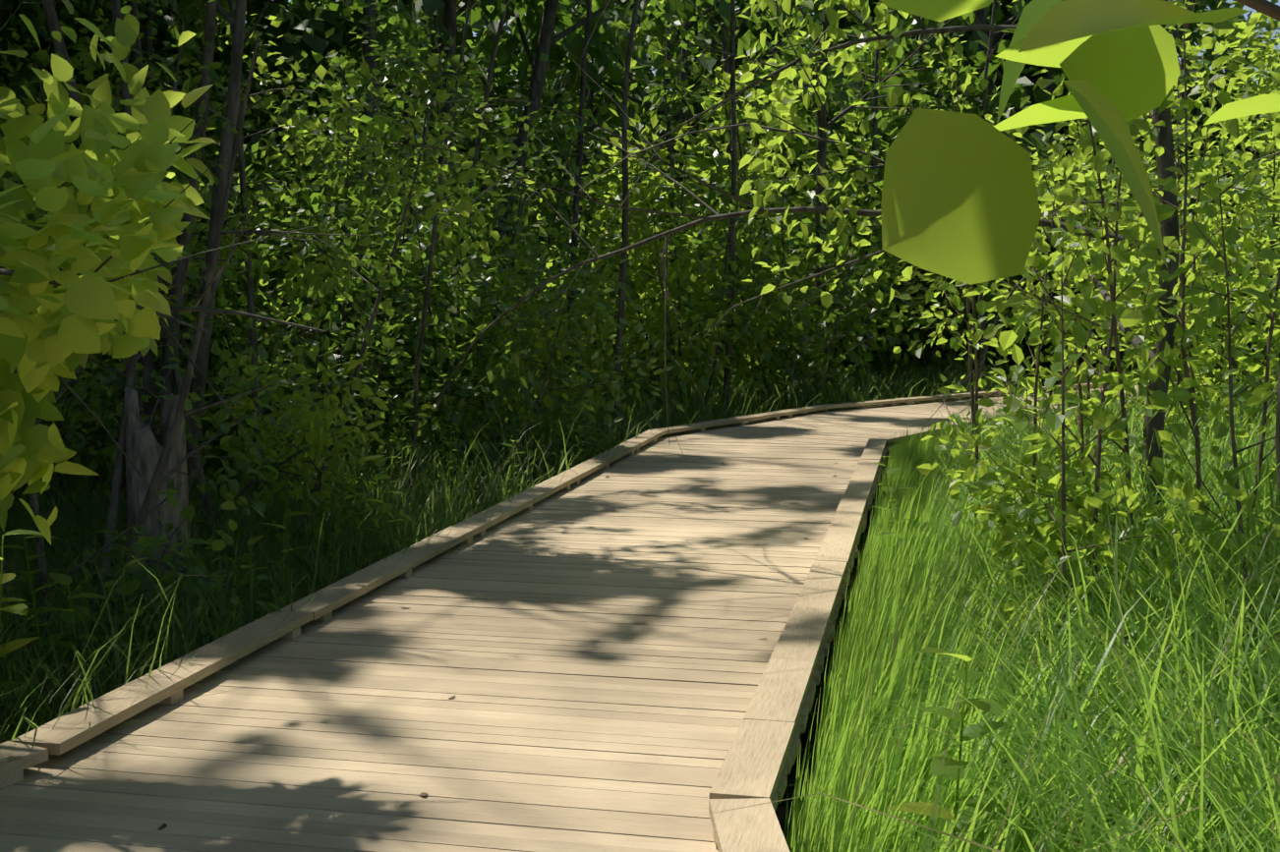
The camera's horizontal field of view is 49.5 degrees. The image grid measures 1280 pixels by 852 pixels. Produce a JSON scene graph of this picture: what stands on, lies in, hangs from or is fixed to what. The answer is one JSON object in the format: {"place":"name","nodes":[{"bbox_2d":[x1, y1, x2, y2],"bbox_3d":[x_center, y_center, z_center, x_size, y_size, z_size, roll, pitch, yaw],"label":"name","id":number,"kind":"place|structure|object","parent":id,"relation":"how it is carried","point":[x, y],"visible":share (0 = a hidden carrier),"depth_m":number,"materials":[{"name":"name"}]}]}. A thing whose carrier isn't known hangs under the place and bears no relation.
{"place":"outdoors","nodes":[
{"label":"outdoors","id":0,"kind":"place"},
{"bbox_2d":[2,345,1045,551],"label":"grass","id":1,"kind":"structure","parent":0,"point":[637,425],"depth_m":14.02,"materials":[{"name":"green plant"}]},
{"bbox_2d":[0,355,1050,844],"bbox_3d":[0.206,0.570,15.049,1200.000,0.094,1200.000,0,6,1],"label":"ground","id":2,"kind":"structure","parent":0,"point":[810,727],"depth_m":6.56,"materials":[{"name":"brown soil"}]},
{"bbox_2d":[0,529,43,727],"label":"herb plant","id":3,"kind":"object","parent":2,"relation":"on","point":[22,610],"visible":0.96,"depth_m":5.24,"materials":[{"name":"green plant"}]},
{"bbox_2d":[0,534,71,716],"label":"herb plant","id":4,"kind":"object","parent":2,"relation":"on","point":[28,576],"visible":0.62,"depth_m":6.07,"materials":[{"name":"green plant"}]},
{"bbox_2d":[0,3,117,268],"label":"shrub","id":5,"kind":"object","parent":2,"relation":"on","point":[41,17],"visible":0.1,"depth_m":12.11,"materials":[{"name":"green plant"}]},
{"bbox_2d":[38,573,112,698],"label":"herb plant","id":6,"kind":"object","parent":2,"relation":"on","point":[64,614],"visible":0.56,"depth_m":5.95,"materials":[{"name":"green plant"}]},
{"bbox_2d":[0,0,173,86],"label":"tree canopy","id":7,"kind":"object","parent":2,"relation":"on","point":[32,16],"visible":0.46,"depth_m":14.66,"materials":[{"name":"green plant"}]},
{"bbox_2d":[84,557,158,678],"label":"herb plant","id":8,"kind":"object","parent":2,"relation":"on","point":[127,589],"visible":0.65,"depth_m":6.30,"materials":[{"name":"green plant"}]},
{"bbox_2d":[8,0,246,505],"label":"tree","id":9,"kind":"object","parent":2,"relation":"on","point":[237,23],"visible":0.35,"depth_m":9.12,"materials":[{"name":"brown plant"}]},
{"bbox_2d":[124,387,193,657],"bbox_3d":[-2.720,0.548,7.774,0.372,1.552,0.376,4,7,33],"label":"stump","id":10,"kind":"object","parent":2,"relation":"on","point":[144,448],"visible":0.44,"depth_m":7.65,"materials":[{"name":"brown wood"}]},
{"bbox_2d":[0,0,325,545],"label":"shrub","id":11,"kind":"object","parent":2,"relation":"on","point":[67,326],"visible":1,"depth_m":4.18,"materials":[{"name":"green plant"}]},
{"bbox_2d":[0,0,394,683],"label":"shrub","id":12,"kind":"object","parent":2,"relation":"on","point":[155,486],"visible":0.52,"depth_m":7.20,"materials":[{"name":"green plant"}]},
{"bbox_2d":[0,0,396,524],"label":"tree","id":13,"kind":"object","parent":2,"relation":"on","point":[320,71],"visible":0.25,"depth_m":11.35,"materials":[{"name":"green plant"}]},
{"bbox_2d":[51,22,354,441],"bbox_3d":[-5.173,-2.064,15.883,3.754,5.201,5.550,-2,6,-17],"label":"tree","id":14,"kind":"object","parent":2,"relation":"on","point":[186,52],"visible":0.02,"depth_m":15.29,"materials":[{"name":"green plant"}]},
{"bbox_2d":[0,0,449,363],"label":"tree canopy","id":15,"kind":"object","parent":2,"relation":"on","point":[318,41],"visible":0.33,"depth_m":16.85,"materials":[{"name":"green plant"}]},
{"bbox_2d":[42,12,432,446],"bbox_3d":[-5.017,-2.249,17.469,5.140,5.263,5.164,-2,6,-23],"label":"tree","id":16,"kind":"object","parent":2,"relation":"on","point":[356,55],"depth_m":17.43,"materials":[{"name":"green plant"}]},
{"bbox_2d":[168,0,308,523],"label":"tree sapling","id":17,"kind":"object","parent":2,"relation":"on","point":[191,14],"visible":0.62,"depth_m":10.24,"materials":[{"name":"green plant"}]},
{"bbox_2d":[65,204,413,452],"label":"shrub","id":18,"kind":"object","parent":2,"relation":"on","point":[272,282],"visible":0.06,"depth_m":15.94,"materials":[{"name":"green plant"}]},
{"bbox_2d":[4,142,509,520],"bbox_3d":[-3.540,-0.757,11.581,4.708,3.586,4.247,0,6,1],"label":"shrub","id":19,"kind":"object","parent":2,"relation":"on","point":[393,272],"visible":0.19,"depth_m":12.03,"materials":[{"name":"green plant"}]},
{"bbox_2d":[0,437,536,782],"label":"grass","id":20,"kind":"structure","parent":2,"relation":"on","point":[29,705],"depth_m":7.34,"materials":[{"name":"green plant"}]},
{"bbox_2d":[67,9,475,433],"bbox_3d":[-4.759,-2.116,16.898,5.015,5.109,4.678,-4,7,-37],"label":"tree","id":21,"kind":"object","parent":2,"relation":"on","point":[149,85],"visible":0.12,"depth_m":15.76,"materials":[{"name":"green plant"}]},
{"bbox_2d":[9,7,535,558],"bbox_3d":[-2.399,-0.771,8.907,3.488,3.980,2.400,0,6,1],"label":"shrub","id":22,"kind":"object","parent":2,"relation":"on","point":[319,433],"visible":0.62,"depth_m":8.83,"materials":[{"name":"green plant"}]},
{"bbox_2d":[69,82,502,517],"bbox_3d":[-3.101,-1.164,12.712,3.613,4.020,4.248,0,6,1],"label":"shrub","id":23,"kind":"object","parent":2,"relation":"on","point":[317,205],"visible":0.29,"depth_m":12.51,"materials":[{"name":"green plant"}]},
{"bbox_2d":[229,0,375,413],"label":"tree canopy","id":24,"kind":"object","parent":2,"relation":"on","point":[367,47],"visible":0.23,"depth_m":16.86,"materials":[{"name":"plant"}]},
{"bbox_2d":[196,0,481,294],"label":"tree canopy","id":25,"kind":"object","parent":2,"relation":"on","point":[388,87],"visible":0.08,"depth_m":22.04,"materials":[{"name":"green plant"}]},
{"bbox_2d":[316,421,385,574],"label":"herb plant","id":26,"kind":"object","parent":2,"relation":"on","point":[361,460],"visible":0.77,"depth_m":8.46,"materials":[{"name":"green plant"}]},
{"bbox_2d":[228,128,523,409],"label":"shrub","id":27,"kind":"object","parent":2,"relation":"on","point":[429,160],"depth_m":18.21,"materials":[{"name":"green plant"}]},
{"bbox_2d":[170,3,602,474],"bbox_3d":[-2.782,-1.811,13.854,4.354,5.089,2.895,-2,6,-23],"label":"shrub","id":28,"kind":"object","parent":2,"relation":"on","point":[549,401],"visible":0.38,"depth_m":13.79,"materials":[{"name":"green plant"}]},
{"bbox_2d":[297,0,496,422],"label":"tree canopy","id":29,"kind":"object","parent":2,"relation":"on","point":[429,8],"visible":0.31,"depth_m":19.04,"materials":[{"name":"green plant"}]},
{"bbox_2d":[292,0,545,124],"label":"tree canopy","id":30,"kind":"object","parent":2,"relation":"on","point":[331,5],"visible":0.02,"depth_m":32.79,"materials":[{"name":"green plant"}]},
{"bbox_2d":[248,25,597,473],"bbox_3d":[-2.252,-1.736,14.180,3.732,4.886,4.795,0,6,1],"label":"shrub","id":31,"kind":"object","parent":2,"relation":"on","point":[492,376],"visible":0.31,"depth_m":13.68,"materials":[{"name":"green plant"}]},
{"bbox_2d":[290,0,576,512],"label":"tree sapling","id":32,"kind":"object","parent":2,"relation":"on","point":[400,22],"visible":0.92,"depth_m":11.37,"materials":[{"name":"green plant"}]},
{"bbox_2d":[296,0,571,207],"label":"tree","id":33,"kind":"object","parent":2,"relation":"on","point":[509,59],"depth_m":34.72,"materials":[{"name":"green plant"}]},
{"bbox_2d":[316,0,563,369],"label":"tree","id":34,"kind":"object","parent":2,"relation":"on","point":[493,25],"visible":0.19,"depth_m":20.82,"materials":[{"name":"green plant"}]},
{"bbox_2d":[250,73,636,471],"bbox_3d":[-2.102,-1.704,15.750,4.267,4.511,3.830,0,6,1],"label":"shrub","id":35,"kind":"object","parent":2,"relation":"on","point":[531,210],"visible":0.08,"depth_m":15.09,"materials":[{"name":"green plant"}]},
{"bbox_2d":[327,137,596,384],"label":"shrub","id":36,"kind":"object","parent":2,"relation":"on","point":[548,192],"visible":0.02,"depth_m":25.39,"materials":[{"name":"green plant"}]},
{"bbox_2d":[242,127,684,497],"bbox_3d":[-1.773,-1.059,13.361,4.170,3.687,3.256,-2,6,-16],"label":"shrub","id":37,"kind":"object","parent":2,"relation":"on","point":[578,307],"visible":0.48,"depth_m":13.27,"materials":[{"name":"green plant"}]},
{"bbox_2d":[308,0,626,251],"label":"tree canopy","id":38,"kind":"object","parent":2,"relation":"on","point":[477,27],"visible":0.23,"depth_m":27.31,"materials":[{"name":"green plant"}]},
{"bbox_2d":[445,0,508,450],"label":"tree","id":39,"kind":"object","parent":2,"relation":"on","point":[489,80],"visible":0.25,"depth_m":15.22,"materials":[{"name":"brown plant"}]},
{"bbox_2d":[378,28,672,406],"bbox_3d":[-1.825,-3.028,20.932,5.090,6.139,5.230,0,6,1],"label":"tree","id":40,"kind":"object","parent":2,"relation":"on","point":[545,208],"visible":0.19,"depth_m":21.35,"materials":[{"name":"green plant"}]},
{"bbox_2d":[479,0,591,403],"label":"tree","id":41,"kind":"object","parent":2,"relation":"on","point":[576,200],"visible":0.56,"depth_m":20.49,"materials":[{"name":"brown plant"}]},
{"bbox_2d":[495,2,646,158],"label":"tree","id":42,"kind":"object","parent":2,"relation":"on","point":[555,80],"depth_m":49.81,"materials":[{"name":"green plant"}]},
{"bbox_2d":[397,0,781,425],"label":"tree","id":43,"kind":"object","parent":2,"relation":"on","point":[547,41],"visible":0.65,"depth_m":21.02,"materials":[{"name":"green plant"}]},
{"bbox_2d":[523,131,716,367],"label":"shrub","id":44,"kind":"object","parent":2,"relation":"on","point":[589,218],"visible":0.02,"depth_m":32.50,"materials":[{"name":"green plant"}]},
{"bbox_2d":[512,0,737,381],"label":"tree","id":45,"kind":"object","parent":2,"relation":"on","point":[591,99],"visible":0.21,"depth_m":31.64,"materials":[{"name":"green plant"}]},
{"bbox_2d":[612,0,639,445],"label":"tree","id":46,"kind":"object","parent":2,"relation":"on","point":[621,292],"visible":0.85,"depth_m":17.16,"materials":[{"name":"brown plant"}]},
{"bbox_2d":[500,127,777,410],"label":"shrub","id":47,"kind":"object","parent":2,"relation":"on","point":[678,146],"visible":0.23,"depth_m":23.29,"materials":[{"name":"green plant"}]},
{"bbox_2d":[477,0,810,241],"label":"tree","id":48,"kind":"object","parent":2,"relation":"on","point":[703,63],"visible":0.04,"depth_m":36.03,"materials":[{"name":"green plant"}]},
{"bbox_2d":[493,150,831,423],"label":"shrub","id":49,"kind":"object","parent":2,"relation":"on","point":[689,281],"visible":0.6,"depth_m":19.10,"materials":[{"name":"green plant"}]},
{"bbox_2d":[547,0,787,212],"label":"tree","id":50,"kind":"object","parent":2,"relation":"on","point":[709,23],"visible":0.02,"depth_m":41.82,"materials":[{"name":"green plant"}]},
{"bbox_2d":[458,0,904,293],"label":"tree","id":51,"kind":"object","parent":2,"relation":"on","point":[599,70],"visible":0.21,"depth_m":27.68,"materials":[{"name":"green plant"}]},
{"bbox_2d":[526,0,892,394],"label":"tree","id":52,"kind":"object","parent":2,"relation":"on","point":[788,139],"visible":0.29,"depth_m":24.21,"materials":[{"name":"green plant"}]},
{"bbox_2d":[685,0,737,418],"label":"tree","id":53,"kind":"object","parent":2,"relation":"on","point":[728,348],"visible":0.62,"depth_m":19.19,"materials":[{"name":"brown plant"}]},
{"bbox_2d":[614,0,843,386],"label":"tree","id":54,"kind":"object","parent":2,"relation":"on","point":[670,97],"visible":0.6,"depth_m":23.96,"materials":[{"name":"green plant"}]},
{"bbox_2d":[653,0,816,142],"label":"tree","id":55,"kind":"object","parent":2,"relation":"on","point":[714,43],"visible":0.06,"depth_m":44.97,"materials":[{"name":"green plant"}]},
{"bbox_2d":[228,0,1279,539],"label":"tree","id":56,"kind":"object","parent":2,"relation":"on","point":[779,110],"visible":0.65,"depth_m":7.28,"materials":[{"name":"green plant"}]},
{"bbox_2d":[624,0,944,408],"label":"tree","id":57,"kind":"object","parent":2,"relation":"on","point":[721,78],"visible":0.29,"depth_m":22.50,"materials":[{"name":"green plant"}]},
{"bbox_2d":[634,104,955,413],"bbox_3d":[2.321,-2.354,20.779,4.886,4.828,4.049,-3,6,-26],"label":"shrub","id":58,"kind":"object","parent":2,"relation":"on","point":[802,342],"visible":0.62,"depth_m":20.30,"materials":[{"name":"green plant"}]},
{"bbox_2d":[692,93,922,386],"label":"shrub","id":59,"kind":"object","parent":2,"relation":"on","point":[882,123],"visible":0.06,"depth_m":24.44,"materials":[{"name":"green plant"}]},
{"bbox_2d":[628,0,1008,254],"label":"tree","id":60,"kind":"object","parent":2,"relation":"on","point":[851,31],"visible":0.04,"depth_m":34.35,"materials":[{"name":"green plant"}]},
{"bbox_2d":[793,0,897,392],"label":"tree","id":61,"kind":"object","parent":2,"relation":"on","point":[874,103],"visible":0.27,"depth_m":24.33,"materials":[{"name":"green plant"}]},
{"bbox_2d":[717,51,987,390],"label":"shrub","id":62,"kind":"object","parent":2,"relation":"on","point":[879,342],"visible":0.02,"depth_m":26.02,"materials":[{"name":"green plant"}]},
{"bbox_2d":[775,441,932,841],"bbox_3d":[6.568,0.373,15.338,10.593,0.431,43.802,4,7,36],"label":"boardwalk frame","id":63,"kind":"object","parent":2,"relation":"on","point":[781,812],"depth_m":7.17,"materials":[{"name":"brown wood"}]},
{"bbox_2d":[0,378,1272,851],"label":"boardwalk deck","id":64,"kind":"structure","parent":63,"relation":"on","point":[592,652],"depth_m":5.57,"materials":[{"name":"brown wood"}]},
{"bbox_2d":[0,372,1274,851],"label":"boardwalk kerb rails","id":65,"kind":"object","parent":64,"relation":"on","point":[749,774],"visible":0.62,"depth_m":5.84,"materials":[{"name":"beige wood"}]},
{"bbox_2d":[784,758,928,851],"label":"grass","id":66,"kind":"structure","parent":2,"relation":"on","point":[817,847],"depth_m":4.06,"materials":[{"name":"green plant"}]},
{"bbox_2d":[767,0,955,395],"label":"tree trunk","id":67,"kind":"object","parent":2,"relation":"on","point":[842,96],"visible":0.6,"depth_m":21.91,"materials":[{"name":"brown plant"}]},
{"bbox_2d":[791,148,997,392],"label":"shrub","id":68,"kind":"object","parent":2,"relation":"on","point":[923,334],"visible":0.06,"depth_m":26.78,"materials":[{"name":"green plant"}]},
{"bbox_2d":[841,0,1015,129],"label":"tree","id":69,"kind":"object","parent":2,"relation":"on","point":[930,87],"depth_m":34.72,"materials":[{"name":"green plant"}]},
{"bbox_2d":[783,0,1105,377],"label":"tree","id":70,"kind":"object","parent":2,"relation":"on","point":[1038,94],"visible":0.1,"depth_m":28.62,"materials":[{"name":"green plant"}]},
{"bbox_2d":[886,646,1010,851],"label":"herb plant","id":71,"kind":"object","parent":2,"relation":"on","point":[990,706],"visible":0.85,"depth_m":3.81,"materials":[{"name":"green plant"}]},
{"bbox_2d":[825,33,1073,394],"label":"shrub","id":72,"kind":"object","parent":2,"relation":"on","point":[973,46],"visible":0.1,"depth_m":26.26,"materials":[{"name":"green plant"}]},
{"bbox_2d":[894,21,1009,460],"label":"tree sapling","id":73,"kind":"object","parent":2,"relation":"on","point":[945,81],"visible":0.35,"depth_m":12.61,"materials":[{"name":"green plant"}]},
{"bbox_2d":[888,268,1057,523],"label":"tree sapling","id":74,"kind":"object","parent":2,"relation":"on","point":[956,342],"visible":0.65,"depth_m":9.30,"materials":[{"name":"green plant"}]},
{"bbox_2d":[831,0,1157,355],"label":"tree","id":75,"kind":"object","parent":2,"relation":"on","point":[1015,100],"visible":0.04,"depth_m":28.03,"materials":[{"name":"green plant"}]},
{"bbox_2d":[978,0,1026,392],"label":"tree","id":76,"kind":"object","parent":2,"relation":"on","point":[980,295],"visible":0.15,"depth_m":22.66,"materials":[{"name":"brown plant"}]},
{"bbox_2d":[916,125,1122,576],"bbox_3d":[1.891,-0.109,7.158,1.180,2.983,0.939,-3,6,-28],"label":"tree sapling","id":77,"kind":"object","parent":2,"relation":"on","point":[966,462],"visible":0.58,"depth_m":7.16,"materials":[{"name":"green plant"}]},
{"bbox_2d":[924,101,1115,387],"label":"shrub","id":78,"kind":"object","parent":2,"relation":"on","point":[995,351],"visible":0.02,"depth_m":28.98,"materials":[{"name":"green plant"}]},
{"bbox_2d":[995,95,1109,420],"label":"tree sapling","id":79,"kind":"object","parent":2,"relation":"on","point":[1005,291],"visible":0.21,"depth_m":14.67,"materials":[{"name":"green plant"}]},
{"bbox_2d":[879,0,1279,285],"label":"leaves","id":80,"kind":"object","parent":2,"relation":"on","point":[960,201],"visible":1,"depth_m":0.50,"materials":[{"name":"green plant"}]},
{"bbox_2d":[1031,89,1141,443],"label":"tree sapling","id":81,"kind":"object","parent":2,"relation":"on","point":[1074,128],"visible":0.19,"depth_m":10.84,"materials":[{"name":"green plant"}]},
{"bbox_2d":[979,124,1201,518],"bbox_3d":[2.377,-0.205,7.598,0.897,3.086,1.625,-1,6,-11],"label":"tree sapling","id":82,"kind":"object","parent":2,"relation":"on","point":[1056,240],"visible":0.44,"depth_m":7.56,"materials":[{"name":"green plant"}]},
{"bbox_2d":[955,55,1232,635],"bbox_3d":[2.058,-0.093,6.262,1.103,3.128,1.285,0,6,1],"label":"tree sapling","id":83,"kind":"object","parent":2,"relation":"on","point":[1078,264],"visible":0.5,"depth_m":6.08,"materials":[{"name":"green plant"}]},
{"bbox_2d":[944,182,1253,688],"bbox_3d":[1.790,0.261,5.753,0.935,2.516,1.259,-2,6,-16],"label":"tree sapling","id":84,"kind":"object","parent":2,"relation":"on","point":[1127,319],"visible":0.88,"depth_m":5.59,"materials":[{"name":"green plant"}]},
{"bbox_2d":[943,8,1273,219],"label":"tree","id":85,"kind":"object","parent":2,"relation":"on","point":[1201,68],"depth_m":32.21,"materials":[{"name":"green plant"}]},
{"bbox_2d":[958,0,1279,587],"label":"tree sapling","id":86,"kind":"object","parent":2,"relation":"on","point":[1090,133],"visible":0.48,"depth_m":6.38,"materials":[{"name":"green plant"}]},
{"bbox_2d":[973,0,1273,294],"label":"tree","id":87,"kind":"object","parent":2,"relation":"on","point":[1194,35],"depth_m":30.40,"materials":[{"name":"green plant"}]},
{"bbox_2d":[1022,147,1272,389],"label":"shrub","id":88,"kind":"object","parent":2,"relation":"on","point":[1025,352],"visible":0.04,"depth_m":27.94,"materials":[{"name":"green plant"}]},
{"bbox_2d":[1015,0,1279,324],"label":"tree","id":89,"kind":"object","parent":2,"relation":"on","point":[1208,42],"visible":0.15,"depth_m":17.08,"materials":[{"name":"green plant"}]},
{"bbox_2d":[1021,0,1277,369],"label":"tree","id":90,"kind":"object","parent":2,"relation":"on","point":[1179,35],"visible":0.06,"depth_m":27.49,"materials":[{"name":"green plant"}]},
{"bbox_2d":[1105,88,1193,413],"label":"tree sapling","id":91,"kind":"object","parent":2,"relation":"on","point":[1146,135],"visible":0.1,"depth_m":16.55,"materials":[{"name":"green plant"}]},
{"bbox_2d":[1086,28,1242,443],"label":"tree sapling","id":92,"kind":"object","parent":2,"relation":"on","point":[1228,153],"visible":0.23,"depth_m":11.84,"materials":[{"name":"green plant"}]},
{"bbox_2d":[1050,7,1279,444],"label":"tree","id":93,"kind":"object","parent":2,"relation":"on","point":[1219,48],"visible":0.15,"depth_m":14.31,"materials":[{"name":"green plant"}]},
{"bbox_2d":[1062,0,1278,541],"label":"tree sapling","id":94,"kind":"object","parent":2,"relation":"on","point":[1181,331],"visible":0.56,"depth_m":6.85,"materials":[{"name":"green plant"}]},
{"bbox_2d":[1078,112,1279,625],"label":"tree sapling","id":95,"kind":"object","parent":2,"relation":"on","point":[1216,302],"visible":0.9,"depth_m":5.65,"materials":[{"name":"green plant"}]},
{"bbox_2d":[1122,80,1279,442],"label":"shrub","id":96,"kind":"object","parent":2,"relation":"on","point":[1266,320],"visible":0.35,"depth_m":13.14,"materials":[{"name":"green plant"}]},
{"bbox_2d":[1128,0,1279,333],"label":"tree","id":97,"kind":"object","parent":2,"relation":"on","point":[1248,52],"visible":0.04,"depth_m":27.36,"materials":[{"name":"green plant"}]},
{"bbox_2d":[1137,39,1277,471],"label":"tree sapling","id":98,"kind":"object","parent":2,"relation":"on","point":[1205,338],"visible":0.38,"depth_m":9.88,"materials":[{"name":"green plant"}]},
{"bbox_2d":[1183,16,1279,405],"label":"tree sapling","id":99,"kind":"object","parent":2,"relation":"on","point":[1270,62],"visible":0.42,"depth_m":13.18,"materials":[{"name":"green plant"}]},
{"bbox_2d":[1184,70,1279,551],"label":"tree sapling","id":100,"kind":"object","parent":2,"relation":"on","point":[1271,360],"visible":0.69,"depth_m":7.12,"materials":[{"name":"green plant"}]},
{"bbox_2d":[658,349,1279,851],"bbox_3d":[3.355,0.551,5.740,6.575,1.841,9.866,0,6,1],"label":"grass","id":101,"kind":"structure","parent":0,"point":[1180,752],"depth_m":4.51,"materials":[{"name":"green plant"}]},
{"bbox_2d":[886,362,1278,524],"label":"grass","id":102,"kind":"structure","parent":0,"point":[1138,406],"depth_m":12.63,"materials":[{"name":"green plant"}]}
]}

